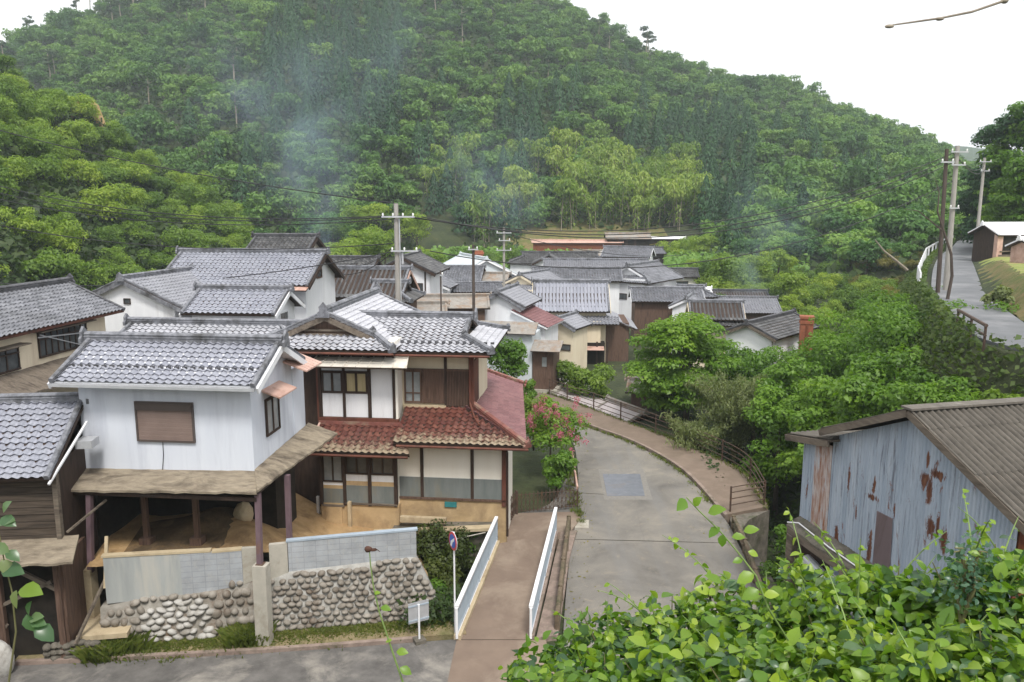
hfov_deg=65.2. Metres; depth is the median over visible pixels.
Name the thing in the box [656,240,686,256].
broadleaf tree
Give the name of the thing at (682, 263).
power line
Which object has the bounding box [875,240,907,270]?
dead branch
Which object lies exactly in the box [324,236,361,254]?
broadleaf tree
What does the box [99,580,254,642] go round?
cobble wall
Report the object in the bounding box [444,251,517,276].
blue workshop
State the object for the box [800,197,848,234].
broadleaf tree
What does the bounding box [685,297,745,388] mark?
house
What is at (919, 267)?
white guardrail
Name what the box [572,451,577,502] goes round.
guard rail
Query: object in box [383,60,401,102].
cedar tree
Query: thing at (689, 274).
house
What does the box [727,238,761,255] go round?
broadleaf tree
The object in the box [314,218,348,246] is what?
broadleaf tree
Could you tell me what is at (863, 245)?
broadleaf tree
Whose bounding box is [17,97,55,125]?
broadleaf tree
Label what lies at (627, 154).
bamboo clump
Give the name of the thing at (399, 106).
cedar tree
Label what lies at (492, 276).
rusty shed
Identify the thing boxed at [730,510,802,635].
ravine wall
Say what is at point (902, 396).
bank tree
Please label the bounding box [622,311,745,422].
tree
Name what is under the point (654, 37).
pine tree
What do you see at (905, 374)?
bank tree
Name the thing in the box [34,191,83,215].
broadleaf tree
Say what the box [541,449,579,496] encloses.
roadside shrub
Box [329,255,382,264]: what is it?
old house
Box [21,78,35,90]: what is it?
broadleaf tree
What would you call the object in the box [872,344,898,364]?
bank bush
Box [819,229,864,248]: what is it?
broadleaf tree
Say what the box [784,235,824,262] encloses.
broadleaf tree
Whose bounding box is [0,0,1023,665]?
ground
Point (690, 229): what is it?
power line
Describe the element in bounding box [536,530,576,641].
median
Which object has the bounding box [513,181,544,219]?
bamboo clump
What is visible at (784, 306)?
broadleaf tree
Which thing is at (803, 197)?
cedar tree
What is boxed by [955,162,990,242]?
tall tree
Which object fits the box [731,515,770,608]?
log guardrail
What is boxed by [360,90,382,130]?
cedar tree
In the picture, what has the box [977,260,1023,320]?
grass bank
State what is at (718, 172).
cedar tree
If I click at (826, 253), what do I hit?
broadleaf tree
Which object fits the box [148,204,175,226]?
broadleaf tree
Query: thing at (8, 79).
broadleaf tree
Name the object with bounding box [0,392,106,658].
storehouse
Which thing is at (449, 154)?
cedar tree
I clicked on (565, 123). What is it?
cedar tree
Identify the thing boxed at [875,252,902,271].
broadleaf tree
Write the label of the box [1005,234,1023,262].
lane hut
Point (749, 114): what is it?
cedar tree
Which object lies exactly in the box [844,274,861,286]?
broadleaf tree
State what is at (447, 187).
cedar tree
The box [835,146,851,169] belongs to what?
cedar tree
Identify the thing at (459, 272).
grey roof house
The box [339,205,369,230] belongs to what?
broadleaf tree
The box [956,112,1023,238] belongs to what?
tall tree
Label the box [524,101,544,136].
cedar tree
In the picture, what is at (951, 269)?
crooked tree
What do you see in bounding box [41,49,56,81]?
pine tree
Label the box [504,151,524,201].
cedar tree
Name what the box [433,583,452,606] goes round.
gully bush
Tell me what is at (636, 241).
kiln shed
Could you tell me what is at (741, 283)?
broadleaf tree
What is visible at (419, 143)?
cedar tree
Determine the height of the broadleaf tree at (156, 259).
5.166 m
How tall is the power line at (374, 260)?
2.404 m
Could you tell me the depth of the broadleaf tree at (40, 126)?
110.94 m
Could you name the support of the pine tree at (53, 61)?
on the ground at (528, 476)
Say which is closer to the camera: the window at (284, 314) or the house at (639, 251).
the window at (284, 314)
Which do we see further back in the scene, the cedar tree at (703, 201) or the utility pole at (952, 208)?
the cedar tree at (703, 201)
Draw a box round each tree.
[0,40,12,53]
[0,53,25,78]
[0,71,24,92]
[0,72,30,92]
[0,81,27,120]
[0,94,24,127]
[0,119,12,147]
[0,155,35,187]
[0,165,21,198]
[0,206,51,247]
[0,252,10,278]
[3,123,55,157]
[9,117,56,140]
[9,246,79,280]
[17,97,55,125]
[18,88,69,117]
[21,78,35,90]
[22,15,34,25]
[22,128,69,158]
[22,152,68,189]
[26,218,90,254]
[34,87,73,105]
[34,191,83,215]
[39,210,80,238]
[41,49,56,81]
[45,48,60,73]
[53,118,100,150]
[55,137,84,160]
[57,158,104,186]
[57,258,112,289]
[65,93,100,121]
[70,0,79,9]
[75,120,99,141]
[75,182,129,222]
[82,164,130,188]
[91,224,127,251]
[91,246,136,269]
[92,160,116,169]
[95,123,131,148]
[97,261,145,286]
[103,117,125,128]
[103,147,139,169]
[105,0,118,20]
[105,156,152,182]
[107,201,150,225]
[112,0,124,15]
[112,183,152,210]
[118,135,137,147]
[119,220,155,248]
[129,148,161,174]
[134,187,164,207]
[134,248,173,270]
[135,73,157,104]
[135,171,177,192]
[137,148,159,163]
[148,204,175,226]
[155,198,186,215]
[156,233,172,245]
[161,225,210,258]
[162,181,207,208]
[164,169,198,187]
[171,204,208,229]
[176,1,193,20]
[180,98,201,133]
[185,170,219,191]
[189,202,227,232]
[191,229,223,247]
[197,184,222,206]
[205,201,240,219]
[206,138,226,184]
[214,221,255,247]
[214,233,243,247]
[216,218,244,234]
[218,200,243,216]
[219,42,247,79]
[227,35,242,55]
[228,163,250,207]
[230,89,248,131]
[233,215,254,228]
[238,138,259,174]
[253,227,272,232]
[257,136,274,168]
[264,170,284,219]
[267,103,287,145]
[271,6,281,30]
[289,101,306,129]
[292,112,305,139]
[293,210,345,241]
[295,226,306,232]
[297,103,320,145]
[300,83,317,121]
[306,23,317,49]
[310,59,333,101]
[311,93,327,122]
[312,22,326,56]
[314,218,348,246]
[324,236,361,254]
[327,71,355,120]
[337,221,358,242]
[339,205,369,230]
[345,224,382,254]
[349,115,366,149]
[354,38,370,73]
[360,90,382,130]
[360,203,393,228]
[365,228,400,264]
[370,95,384,125]
[381,95,403,134]
[382,111,399,148]
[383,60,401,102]
[384,53,400,88]
[390,37,403,70]
[390,209,413,242]
[394,92,407,118]
[400,213,432,245]
[404,246,432,253]
[405,121,430,170]
[422,116,438,154]
[422,250,447,262]
[423,172,447,216]
[433,163,459,208]
[437,66,447,84]
[440,146,458,185]
[445,247,471,259]
[450,4,473,41]
[451,179,478,233]
[472,181,486,222]
[475,246,502,262]
[478,153,491,185]
[480,176,509,231]
[492,144,509,186]
[495,93,513,124]
[495,99,513,129]
[498,244,526,265]
[500,72,519,107]
[502,198,524,238]
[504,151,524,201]
[509,108,528,146]
[511,81,532,124]
[515,139,530,173]
[523,117,539,159]
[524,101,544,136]
[526,88,541,114]
[532,115,542,139]
[534,124,560,173]
[536,78,548,109]
[542,56,555,78]
[545,70,567,110]
[549,80,571,121]
[562,117,575,146]
[563,68,586,111]
[572,60,583,84]
[593,19,605,33]
[595,44,605,68]
[601,30,612,54]
[621,50,631,72]
[621,121,638,152]
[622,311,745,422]
[624,105,640,134]
[624,131,636,157]
[627,113,644,147]
[633,100,643,127]
[635,79,651,111]
[637,112,651,145]
[639,26,653,51]
[643,33,656,51]
[647,128,664,155]
[649,111,666,140]
[650,99,666,131]
[652,130,669,155]
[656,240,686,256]
[668,125,680,152]
[669,235,695,252]
[678,132,696,165]
[684,233,718,253]
[685,258,703,273]
[688,175,719,228]
[693,272,707,283]
[696,143,712,177]
[697,192,722,234]
[697,257,728,276]
[698,122,722,163]
[699,219,727,237]
[702,251,758,288]
[702,343,772,394]
[703,99,708,120]
[704,168,721,214]
[705,277,740,288]
[715,164,721,190]
[717,172,739,216]
[717,177,728,208]
[717,202,743,254]
[719,183,739,222]
[719,345,800,453]
[720,141,739,181]
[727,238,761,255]
[735,280,755,288]
[736,103,753,143]
[736,128,762,169]
[737,155,758,191]
[737,203,785,231]
[737,384,816,514]
[739,168,756,216]
[739,253,774,282]
[741,282,765,288]
[742,184,758,211]
[745,353,838,446]
[749,220,786,240]
[756,273,772,283]
[756,281,781,294]
[760,248,799,277]
[761,197,807,230]
[762,233,798,254]
[767,271,809,307]
[768,108,784,143]
[768,292,788,304]
[770,265,798,282]
[772,231,797,241]
[774,398,850,482]
[778,294,803,313]
[779,371,878,442]
[782,176,794,196]
[782,317,871,381]
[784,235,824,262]
[785,224,813,235]
[788,266,805,274]
[790,285,820,308]
[791,181,810,223]
[795,107,812,143]
[799,270,815,285]
[799,311,824,328]
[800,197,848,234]
[802,304,836,323]
[802,307,912,380]
[805,214,828,229]
[807,130,824,160]
[807,230,821,237]
[807,271,832,284]
[807,283,828,302]
[808,123,819,145]
[809,272,841,299]
[814,260,847,276]
[817,246,837,262]
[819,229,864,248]
[819,299,846,315]
[820,209,870,234]
[822,273,852,289]
[824,198,879,231]
[827,290,854,308]
[828,375,910,425]
[829,284,865,309]
[833,312,849,333]
[834,234,878,263]
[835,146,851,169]
[837,344,930,400]
[840,299,869,323]
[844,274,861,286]
[844,298,1019,372]
[847,236,891,275]
[847,279,872,293]
[847,318,875,334]
[848,197,874,214]
[849,130,860,156]
[849,285,942,348]
[852,152,865,184]
[853,262,872,270]
[855,274,879,288]
[858,227,882,238]
[861,282,897,298]
[866,278,897,292]
[867,381,954,415]
[869,222,896,238]
[871,204,936,240]
[872,152,887,178]
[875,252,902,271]
[875,284,899,300]
[876,247,894,260]
[878,274,905,285]
[878,348,928,385]
[881,175,934,208]
[885,240,911,251]
[891,243,920,265]
[897,204,925,215]
[898,168,912,191]
[899,230,928,246]
[900,259,920,271]
[906,177,953,298]
[925,212,963,238]
[927,196,957,211]
[929,203,960,220]
[938,374,973,402]
[954,212,969,220]
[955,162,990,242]
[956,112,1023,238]
[973,101,1023,215]
[974,177,1023,222]
[984,156,1023,221]
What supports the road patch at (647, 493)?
on the road at (636, 571)
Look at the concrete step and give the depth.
25.06 m
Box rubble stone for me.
[0,640,14,677]
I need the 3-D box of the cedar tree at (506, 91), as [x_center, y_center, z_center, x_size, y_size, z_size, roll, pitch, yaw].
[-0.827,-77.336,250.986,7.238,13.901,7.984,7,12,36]
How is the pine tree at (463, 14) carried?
on the ground at (528, 476)
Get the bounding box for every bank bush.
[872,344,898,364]
[889,311,925,337]
[904,368,941,392]
[905,379,984,403]
[922,383,954,402]
[977,388,1023,399]
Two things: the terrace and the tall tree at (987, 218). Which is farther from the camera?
the terrace
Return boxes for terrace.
[505,220,669,250]
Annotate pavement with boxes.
[525,392,767,523]
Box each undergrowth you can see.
[0,71,251,290]
[1,0,965,279]
[394,522,481,627]
[431,221,810,276]
[662,398,801,566]
[690,235,1023,474]
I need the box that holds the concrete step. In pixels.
[42,614,131,660]
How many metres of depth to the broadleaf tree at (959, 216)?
125.26 m
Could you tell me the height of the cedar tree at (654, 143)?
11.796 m
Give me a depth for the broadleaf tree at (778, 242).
145.45 m
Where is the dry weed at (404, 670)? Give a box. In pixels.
[364,546,411,681]
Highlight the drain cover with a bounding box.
[575,520,588,527]
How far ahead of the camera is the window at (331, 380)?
33.26 m
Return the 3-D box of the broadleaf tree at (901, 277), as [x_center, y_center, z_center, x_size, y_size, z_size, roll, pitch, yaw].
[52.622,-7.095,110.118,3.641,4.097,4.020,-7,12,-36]
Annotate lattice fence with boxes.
[510,489,577,520]
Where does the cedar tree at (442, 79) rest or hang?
on the ground at (528, 476)
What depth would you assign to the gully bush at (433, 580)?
28.85 m
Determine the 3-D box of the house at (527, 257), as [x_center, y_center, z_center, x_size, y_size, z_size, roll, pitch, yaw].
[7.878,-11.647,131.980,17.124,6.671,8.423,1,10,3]
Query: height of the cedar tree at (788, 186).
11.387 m
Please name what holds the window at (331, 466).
in the timber house at (421, 413)
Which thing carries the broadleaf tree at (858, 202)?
on the ground at (528, 476)
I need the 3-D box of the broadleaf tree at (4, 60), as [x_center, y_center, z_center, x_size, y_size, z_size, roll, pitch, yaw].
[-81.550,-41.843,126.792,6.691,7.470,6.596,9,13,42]
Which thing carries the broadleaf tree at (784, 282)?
on the ground at (528, 476)
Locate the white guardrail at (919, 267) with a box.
[916,239,945,281]
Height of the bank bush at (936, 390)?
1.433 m
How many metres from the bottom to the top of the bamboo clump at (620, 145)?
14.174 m
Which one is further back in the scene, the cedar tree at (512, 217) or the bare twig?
the cedar tree at (512, 217)
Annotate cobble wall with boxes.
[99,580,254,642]
[271,556,441,631]
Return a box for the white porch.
[179,281,305,318]
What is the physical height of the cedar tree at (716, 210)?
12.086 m
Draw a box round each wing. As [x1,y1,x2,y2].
[92,263,201,330]
[555,309,592,373]
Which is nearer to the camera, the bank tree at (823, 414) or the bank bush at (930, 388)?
the bank bush at (930, 388)
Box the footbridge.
[454,507,557,639]
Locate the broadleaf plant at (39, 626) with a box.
[0,501,53,681]
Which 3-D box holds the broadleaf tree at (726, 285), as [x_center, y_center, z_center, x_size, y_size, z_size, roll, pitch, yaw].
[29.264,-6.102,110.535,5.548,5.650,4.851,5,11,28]
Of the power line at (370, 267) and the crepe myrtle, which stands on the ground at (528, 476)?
the crepe myrtle
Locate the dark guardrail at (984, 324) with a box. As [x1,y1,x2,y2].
[955,309,987,354]
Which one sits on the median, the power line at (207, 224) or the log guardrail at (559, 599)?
the log guardrail at (559, 599)
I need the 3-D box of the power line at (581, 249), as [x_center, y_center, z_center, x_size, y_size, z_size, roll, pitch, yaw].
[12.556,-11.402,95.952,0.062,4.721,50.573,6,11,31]
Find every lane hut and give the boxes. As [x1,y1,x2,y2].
[968,221,1023,261]
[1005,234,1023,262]
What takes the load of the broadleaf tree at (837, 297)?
on the ground at (528, 476)
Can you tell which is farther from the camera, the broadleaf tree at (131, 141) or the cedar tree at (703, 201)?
the cedar tree at (703, 201)
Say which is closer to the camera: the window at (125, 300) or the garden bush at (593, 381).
the window at (125, 300)
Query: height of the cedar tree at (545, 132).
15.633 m
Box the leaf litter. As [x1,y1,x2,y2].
[565,426,738,612]
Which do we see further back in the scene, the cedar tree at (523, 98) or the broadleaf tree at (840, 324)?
the cedar tree at (523, 98)
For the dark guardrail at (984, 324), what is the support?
on the ground at (528, 476)
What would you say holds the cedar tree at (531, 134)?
on the ground at (528, 476)
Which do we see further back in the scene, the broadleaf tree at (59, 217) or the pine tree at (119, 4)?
the pine tree at (119, 4)
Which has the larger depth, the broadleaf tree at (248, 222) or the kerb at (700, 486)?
the broadleaf tree at (248, 222)
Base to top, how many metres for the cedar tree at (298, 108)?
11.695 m
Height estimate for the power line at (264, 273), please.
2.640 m
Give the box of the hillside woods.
[0,0,976,235]
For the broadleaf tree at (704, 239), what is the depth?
157.61 m
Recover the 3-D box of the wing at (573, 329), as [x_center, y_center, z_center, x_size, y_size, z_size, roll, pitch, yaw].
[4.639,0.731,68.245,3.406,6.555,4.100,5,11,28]
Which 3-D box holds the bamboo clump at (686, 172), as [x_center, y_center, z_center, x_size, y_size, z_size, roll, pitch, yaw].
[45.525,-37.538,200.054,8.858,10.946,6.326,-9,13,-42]
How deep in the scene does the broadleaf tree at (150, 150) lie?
141.95 m
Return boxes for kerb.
[15,636,414,665]
[568,418,727,520]
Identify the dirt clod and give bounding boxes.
[233,501,253,520]
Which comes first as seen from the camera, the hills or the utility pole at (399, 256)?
the utility pole at (399, 256)
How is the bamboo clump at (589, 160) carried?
on the ground at (528, 476)
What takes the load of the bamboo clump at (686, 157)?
on the ground at (528, 476)
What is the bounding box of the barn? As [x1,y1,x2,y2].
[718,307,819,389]
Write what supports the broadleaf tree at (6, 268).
on the ground at (528, 476)
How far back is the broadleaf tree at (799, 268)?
131.98 m
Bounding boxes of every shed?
[417,291,491,320]
[417,298,449,310]
[482,271,511,280]
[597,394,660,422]
[604,232,651,245]
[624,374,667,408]
[785,397,1023,630]
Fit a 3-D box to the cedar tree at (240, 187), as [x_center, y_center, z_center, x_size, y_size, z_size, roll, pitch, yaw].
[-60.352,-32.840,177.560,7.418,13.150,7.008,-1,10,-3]
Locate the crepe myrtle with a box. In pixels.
[525,396,592,456]
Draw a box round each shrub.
[524,393,549,450]
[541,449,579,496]
[659,410,731,452]
[681,366,772,462]
[926,530,1016,623]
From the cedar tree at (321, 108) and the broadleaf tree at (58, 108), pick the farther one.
the cedar tree at (321, 108)
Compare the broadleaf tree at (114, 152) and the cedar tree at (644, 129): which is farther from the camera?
the cedar tree at (644, 129)
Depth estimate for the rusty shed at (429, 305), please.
59.81 m
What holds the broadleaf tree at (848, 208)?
on the ground at (528, 476)
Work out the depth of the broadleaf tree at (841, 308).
95.70 m
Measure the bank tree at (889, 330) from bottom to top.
6.543 m
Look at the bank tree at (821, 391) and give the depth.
39.86 m
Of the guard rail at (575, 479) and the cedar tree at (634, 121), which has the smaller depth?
the guard rail at (575, 479)
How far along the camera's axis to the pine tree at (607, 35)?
333.45 m
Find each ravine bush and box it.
[758,560,797,581]
[773,524,798,556]
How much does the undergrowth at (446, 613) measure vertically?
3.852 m
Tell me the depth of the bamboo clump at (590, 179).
194.31 m
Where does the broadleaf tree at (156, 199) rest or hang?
on the ground at (528, 476)
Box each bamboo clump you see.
[418,162,453,199]
[429,131,480,179]
[443,152,473,201]
[460,190,500,246]
[476,183,517,224]
[495,137,530,162]
[502,164,532,214]
[507,137,549,178]
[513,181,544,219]
[542,144,574,176]
[546,126,583,170]
[553,176,586,229]
[560,157,596,173]
[561,161,598,203]
[567,159,588,195]
[574,146,607,180]
[574,164,605,203]
[576,188,619,229]
[585,137,610,164]
[591,144,635,175]
[593,142,616,181]
[595,173,633,224]
[598,156,629,182]
[599,137,645,172]
[602,170,650,220]
[603,166,643,205]
[621,177,661,223]
[625,161,670,194]
[629,194,671,231]
[631,174,655,209]
[641,162,678,197]
[644,146,677,164]
[644,155,682,196]
[652,176,692,230]
[652,177,681,222]
[659,171,691,212]
[665,171,713,223]
[666,153,703,174]
[666,158,694,174]
[670,140,701,172]
[678,175,703,207]
[682,169,708,197]
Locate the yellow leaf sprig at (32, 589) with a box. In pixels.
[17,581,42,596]
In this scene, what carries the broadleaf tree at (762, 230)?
on the ground at (528, 476)
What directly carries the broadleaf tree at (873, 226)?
on the ground at (528, 476)
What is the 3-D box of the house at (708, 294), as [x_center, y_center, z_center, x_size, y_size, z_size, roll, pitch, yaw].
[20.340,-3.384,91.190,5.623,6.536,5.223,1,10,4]
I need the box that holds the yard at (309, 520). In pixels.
[86,493,427,575]
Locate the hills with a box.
[952,146,1023,166]
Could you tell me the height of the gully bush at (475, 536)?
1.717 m
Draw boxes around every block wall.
[101,536,255,603]
[269,527,417,578]
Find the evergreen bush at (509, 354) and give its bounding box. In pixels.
[487,336,529,377]
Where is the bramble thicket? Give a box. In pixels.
[498,488,1023,681]
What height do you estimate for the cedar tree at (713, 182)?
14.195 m
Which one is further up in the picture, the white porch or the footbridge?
the white porch
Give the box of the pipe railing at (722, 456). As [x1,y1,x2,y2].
[549,378,765,511]
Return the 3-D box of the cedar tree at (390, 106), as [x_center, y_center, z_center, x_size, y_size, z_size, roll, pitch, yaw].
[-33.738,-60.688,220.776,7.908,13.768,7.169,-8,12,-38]
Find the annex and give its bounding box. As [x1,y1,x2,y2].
[47,326,337,645]
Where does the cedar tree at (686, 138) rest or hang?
on the ground at (528, 476)
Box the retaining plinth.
[374,522,491,563]
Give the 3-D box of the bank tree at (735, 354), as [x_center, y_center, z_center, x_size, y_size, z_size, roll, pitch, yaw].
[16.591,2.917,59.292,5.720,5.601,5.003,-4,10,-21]
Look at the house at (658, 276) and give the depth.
92.99 m
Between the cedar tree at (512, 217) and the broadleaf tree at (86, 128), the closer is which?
the broadleaf tree at (86, 128)
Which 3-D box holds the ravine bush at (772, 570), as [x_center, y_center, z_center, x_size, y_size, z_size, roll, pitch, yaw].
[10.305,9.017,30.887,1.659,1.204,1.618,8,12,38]
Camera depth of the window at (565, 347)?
66.40 m
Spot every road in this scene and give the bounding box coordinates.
[0,639,481,681]
[525,408,759,671]
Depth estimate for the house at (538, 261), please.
122.27 m
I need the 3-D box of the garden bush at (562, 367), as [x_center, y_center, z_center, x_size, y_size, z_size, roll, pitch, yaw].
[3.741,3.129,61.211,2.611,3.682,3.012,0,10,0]
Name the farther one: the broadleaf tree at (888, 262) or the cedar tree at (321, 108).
the cedar tree at (321, 108)
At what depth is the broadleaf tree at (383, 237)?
126.25 m
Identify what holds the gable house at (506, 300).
on the ground at (528, 476)
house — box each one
[0,273,124,392]
[119,283,531,542]
[165,245,344,318]
[246,231,326,248]
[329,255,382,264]
[335,264,419,300]
[369,276,425,307]
[385,248,449,293]
[443,264,485,280]
[443,276,458,292]
[451,281,508,292]
[485,281,542,321]
[497,267,563,291]
[508,251,601,272]
[531,251,559,265]
[531,266,623,313]
[531,277,637,364]
[543,257,648,266]
[573,249,602,255]
[600,244,655,259]
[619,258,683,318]
[628,285,704,352]
[653,246,666,263]
[663,285,712,292]
[668,291,699,351]
[669,266,699,283]
[676,283,719,298]
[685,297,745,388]
[712,288,769,295]
[714,295,782,321]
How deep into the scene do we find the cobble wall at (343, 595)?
26.72 m
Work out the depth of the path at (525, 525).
35.27 m
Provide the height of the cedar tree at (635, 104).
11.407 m
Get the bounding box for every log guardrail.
[554,515,570,634]
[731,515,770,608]
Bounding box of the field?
[979,257,1023,281]
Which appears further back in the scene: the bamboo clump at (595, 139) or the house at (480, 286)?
the bamboo clump at (595, 139)
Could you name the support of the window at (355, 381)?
in the timber house at (421, 413)
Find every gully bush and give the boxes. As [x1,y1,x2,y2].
[416,518,459,568]
[422,555,462,590]
[429,577,445,586]
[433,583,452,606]
[436,526,475,581]
[460,532,478,556]
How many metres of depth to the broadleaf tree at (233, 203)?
145.15 m
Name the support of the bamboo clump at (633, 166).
on the ground at (528, 476)
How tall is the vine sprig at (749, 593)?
0.802 m
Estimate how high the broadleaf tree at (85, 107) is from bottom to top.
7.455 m
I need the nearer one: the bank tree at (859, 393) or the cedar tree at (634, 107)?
the bank tree at (859, 393)
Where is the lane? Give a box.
[931,239,1023,350]
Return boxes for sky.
[0,0,1023,149]
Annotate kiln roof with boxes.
[530,238,623,250]
[650,236,685,244]
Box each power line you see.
[0,130,393,203]
[0,186,380,218]
[0,193,400,220]
[0,199,394,224]
[0,225,392,249]
[0,252,391,285]
[344,252,392,274]
[351,246,393,265]
[414,153,952,231]
[415,157,954,234]
[421,163,951,238]
[430,181,952,268]
[505,233,686,255]
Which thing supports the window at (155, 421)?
in the annex
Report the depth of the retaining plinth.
32.51 m
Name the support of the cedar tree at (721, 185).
on the ground at (528, 476)
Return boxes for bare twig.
[885,0,1007,27]
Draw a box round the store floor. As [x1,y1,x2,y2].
[124,507,233,551]
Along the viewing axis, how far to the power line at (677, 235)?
46.49 m
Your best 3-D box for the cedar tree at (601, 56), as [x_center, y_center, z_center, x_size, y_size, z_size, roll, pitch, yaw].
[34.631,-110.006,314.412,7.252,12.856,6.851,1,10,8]
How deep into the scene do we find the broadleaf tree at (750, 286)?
106.84 m
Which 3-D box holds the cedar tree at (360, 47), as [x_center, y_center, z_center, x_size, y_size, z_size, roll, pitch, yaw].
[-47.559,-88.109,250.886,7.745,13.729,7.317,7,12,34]
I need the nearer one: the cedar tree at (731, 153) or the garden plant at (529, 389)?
the garden plant at (529, 389)
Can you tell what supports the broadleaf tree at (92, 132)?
on the ground at (528, 476)
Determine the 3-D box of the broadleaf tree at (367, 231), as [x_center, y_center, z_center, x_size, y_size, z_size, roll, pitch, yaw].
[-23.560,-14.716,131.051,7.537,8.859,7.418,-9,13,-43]
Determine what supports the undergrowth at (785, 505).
on the ground at (528, 476)
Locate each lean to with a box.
[480,320,564,394]
[510,305,563,339]
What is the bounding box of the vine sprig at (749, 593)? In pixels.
[677,497,788,640]
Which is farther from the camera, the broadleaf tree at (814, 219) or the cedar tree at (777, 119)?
the cedar tree at (777, 119)
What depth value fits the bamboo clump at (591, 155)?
209.72 m
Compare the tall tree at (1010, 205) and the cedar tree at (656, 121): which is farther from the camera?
the cedar tree at (656, 121)
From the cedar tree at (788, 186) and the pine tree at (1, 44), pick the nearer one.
the cedar tree at (788, 186)
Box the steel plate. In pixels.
[603,474,644,495]
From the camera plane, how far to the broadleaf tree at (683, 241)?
162.95 m
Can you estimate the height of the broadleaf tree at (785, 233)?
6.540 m
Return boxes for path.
[448,640,553,681]
[507,512,582,548]
[522,475,578,512]
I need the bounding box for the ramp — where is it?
[557,378,603,410]
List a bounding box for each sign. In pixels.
[408,599,428,645]
[449,531,456,632]
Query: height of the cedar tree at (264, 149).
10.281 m
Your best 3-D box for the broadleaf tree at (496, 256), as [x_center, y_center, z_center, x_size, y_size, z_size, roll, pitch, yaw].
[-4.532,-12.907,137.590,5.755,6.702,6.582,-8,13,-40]
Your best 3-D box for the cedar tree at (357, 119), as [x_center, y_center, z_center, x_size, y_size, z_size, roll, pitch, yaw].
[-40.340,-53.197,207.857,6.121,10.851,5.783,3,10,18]
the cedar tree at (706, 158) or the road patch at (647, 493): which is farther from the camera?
the cedar tree at (706, 158)
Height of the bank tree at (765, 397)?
7.846 m
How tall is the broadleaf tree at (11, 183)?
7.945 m
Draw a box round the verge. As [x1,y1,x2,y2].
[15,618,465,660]
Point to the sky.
(951, 77)
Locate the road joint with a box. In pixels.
[575,539,716,542]
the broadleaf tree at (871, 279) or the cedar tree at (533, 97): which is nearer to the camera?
the broadleaf tree at (871, 279)
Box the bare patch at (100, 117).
[71,102,104,126]
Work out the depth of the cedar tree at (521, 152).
206.61 m
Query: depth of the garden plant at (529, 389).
57.02 m
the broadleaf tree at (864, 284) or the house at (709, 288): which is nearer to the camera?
the house at (709, 288)
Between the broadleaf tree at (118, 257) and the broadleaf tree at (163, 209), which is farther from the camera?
the broadleaf tree at (163, 209)
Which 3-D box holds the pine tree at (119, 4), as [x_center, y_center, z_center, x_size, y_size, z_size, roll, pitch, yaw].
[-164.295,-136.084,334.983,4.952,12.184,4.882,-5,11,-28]
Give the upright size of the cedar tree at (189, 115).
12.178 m
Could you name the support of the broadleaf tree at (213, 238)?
on the ground at (528, 476)
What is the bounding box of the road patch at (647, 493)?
[598,469,652,499]
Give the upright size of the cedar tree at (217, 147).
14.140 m
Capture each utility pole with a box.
[381,203,417,301]
[440,270,443,310]
[468,245,477,310]
[496,227,510,286]
[935,149,954,292]
[943,146,968,289]
[976,158,991,227]
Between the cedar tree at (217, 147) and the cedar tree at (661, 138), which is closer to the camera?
the cedar tree at (217, 147)
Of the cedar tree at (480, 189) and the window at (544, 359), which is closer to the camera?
the window at (544, 359)
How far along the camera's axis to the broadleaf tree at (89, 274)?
85.35 m
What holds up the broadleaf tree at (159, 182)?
on the ground at (528, 476)
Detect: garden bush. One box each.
[556,359,574,386]
[564,362,616,398]
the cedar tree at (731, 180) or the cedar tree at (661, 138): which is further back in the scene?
the cedar tree at (661, 138)
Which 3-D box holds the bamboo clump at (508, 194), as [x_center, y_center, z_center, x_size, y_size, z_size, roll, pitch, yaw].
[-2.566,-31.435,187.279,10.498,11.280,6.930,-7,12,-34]
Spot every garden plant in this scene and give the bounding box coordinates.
[523,378,537,398]
[640,397,659,410]
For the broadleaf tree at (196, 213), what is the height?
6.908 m
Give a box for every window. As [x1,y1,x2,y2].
[0,347,21,374]
[37,323,86,358]
[123,298,130,303]
[134,401,195,442]
[264,396,280,436]
[279,310,288,318]
[316,268,321,278]
[321,370,341,392]
[322,456,342,481]
[344,371,367,393]
[345,457,366,474]
[371,458,393,475]
[404,370,421,402]
[418,283,422,290]
[542,357,546,366]
[561,344,570,350]
[619,293,626,299]
[676,281,687,283]
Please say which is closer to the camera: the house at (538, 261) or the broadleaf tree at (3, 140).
the broadleaf tree at (3, 140)
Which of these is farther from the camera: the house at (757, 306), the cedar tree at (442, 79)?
the cedar tree at (442, 79)
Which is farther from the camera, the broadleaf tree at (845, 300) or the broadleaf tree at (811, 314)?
the broadleaf tree at (845, 300)
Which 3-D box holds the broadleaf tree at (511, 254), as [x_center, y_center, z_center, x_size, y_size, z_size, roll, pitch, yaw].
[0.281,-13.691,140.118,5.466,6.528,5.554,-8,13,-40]
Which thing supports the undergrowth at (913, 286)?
on the ground at (528, 476)
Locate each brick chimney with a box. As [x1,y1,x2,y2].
[475,250,483,255]
[798,315,814,379]
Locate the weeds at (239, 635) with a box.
[68,620,278,666]
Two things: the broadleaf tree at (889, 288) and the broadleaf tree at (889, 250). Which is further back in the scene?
the broadleaf tree at (889, 250)
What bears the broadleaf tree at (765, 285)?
on the ground at (528, 476)
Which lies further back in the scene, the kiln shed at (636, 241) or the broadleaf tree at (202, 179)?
the kiln shed at (636, 241)

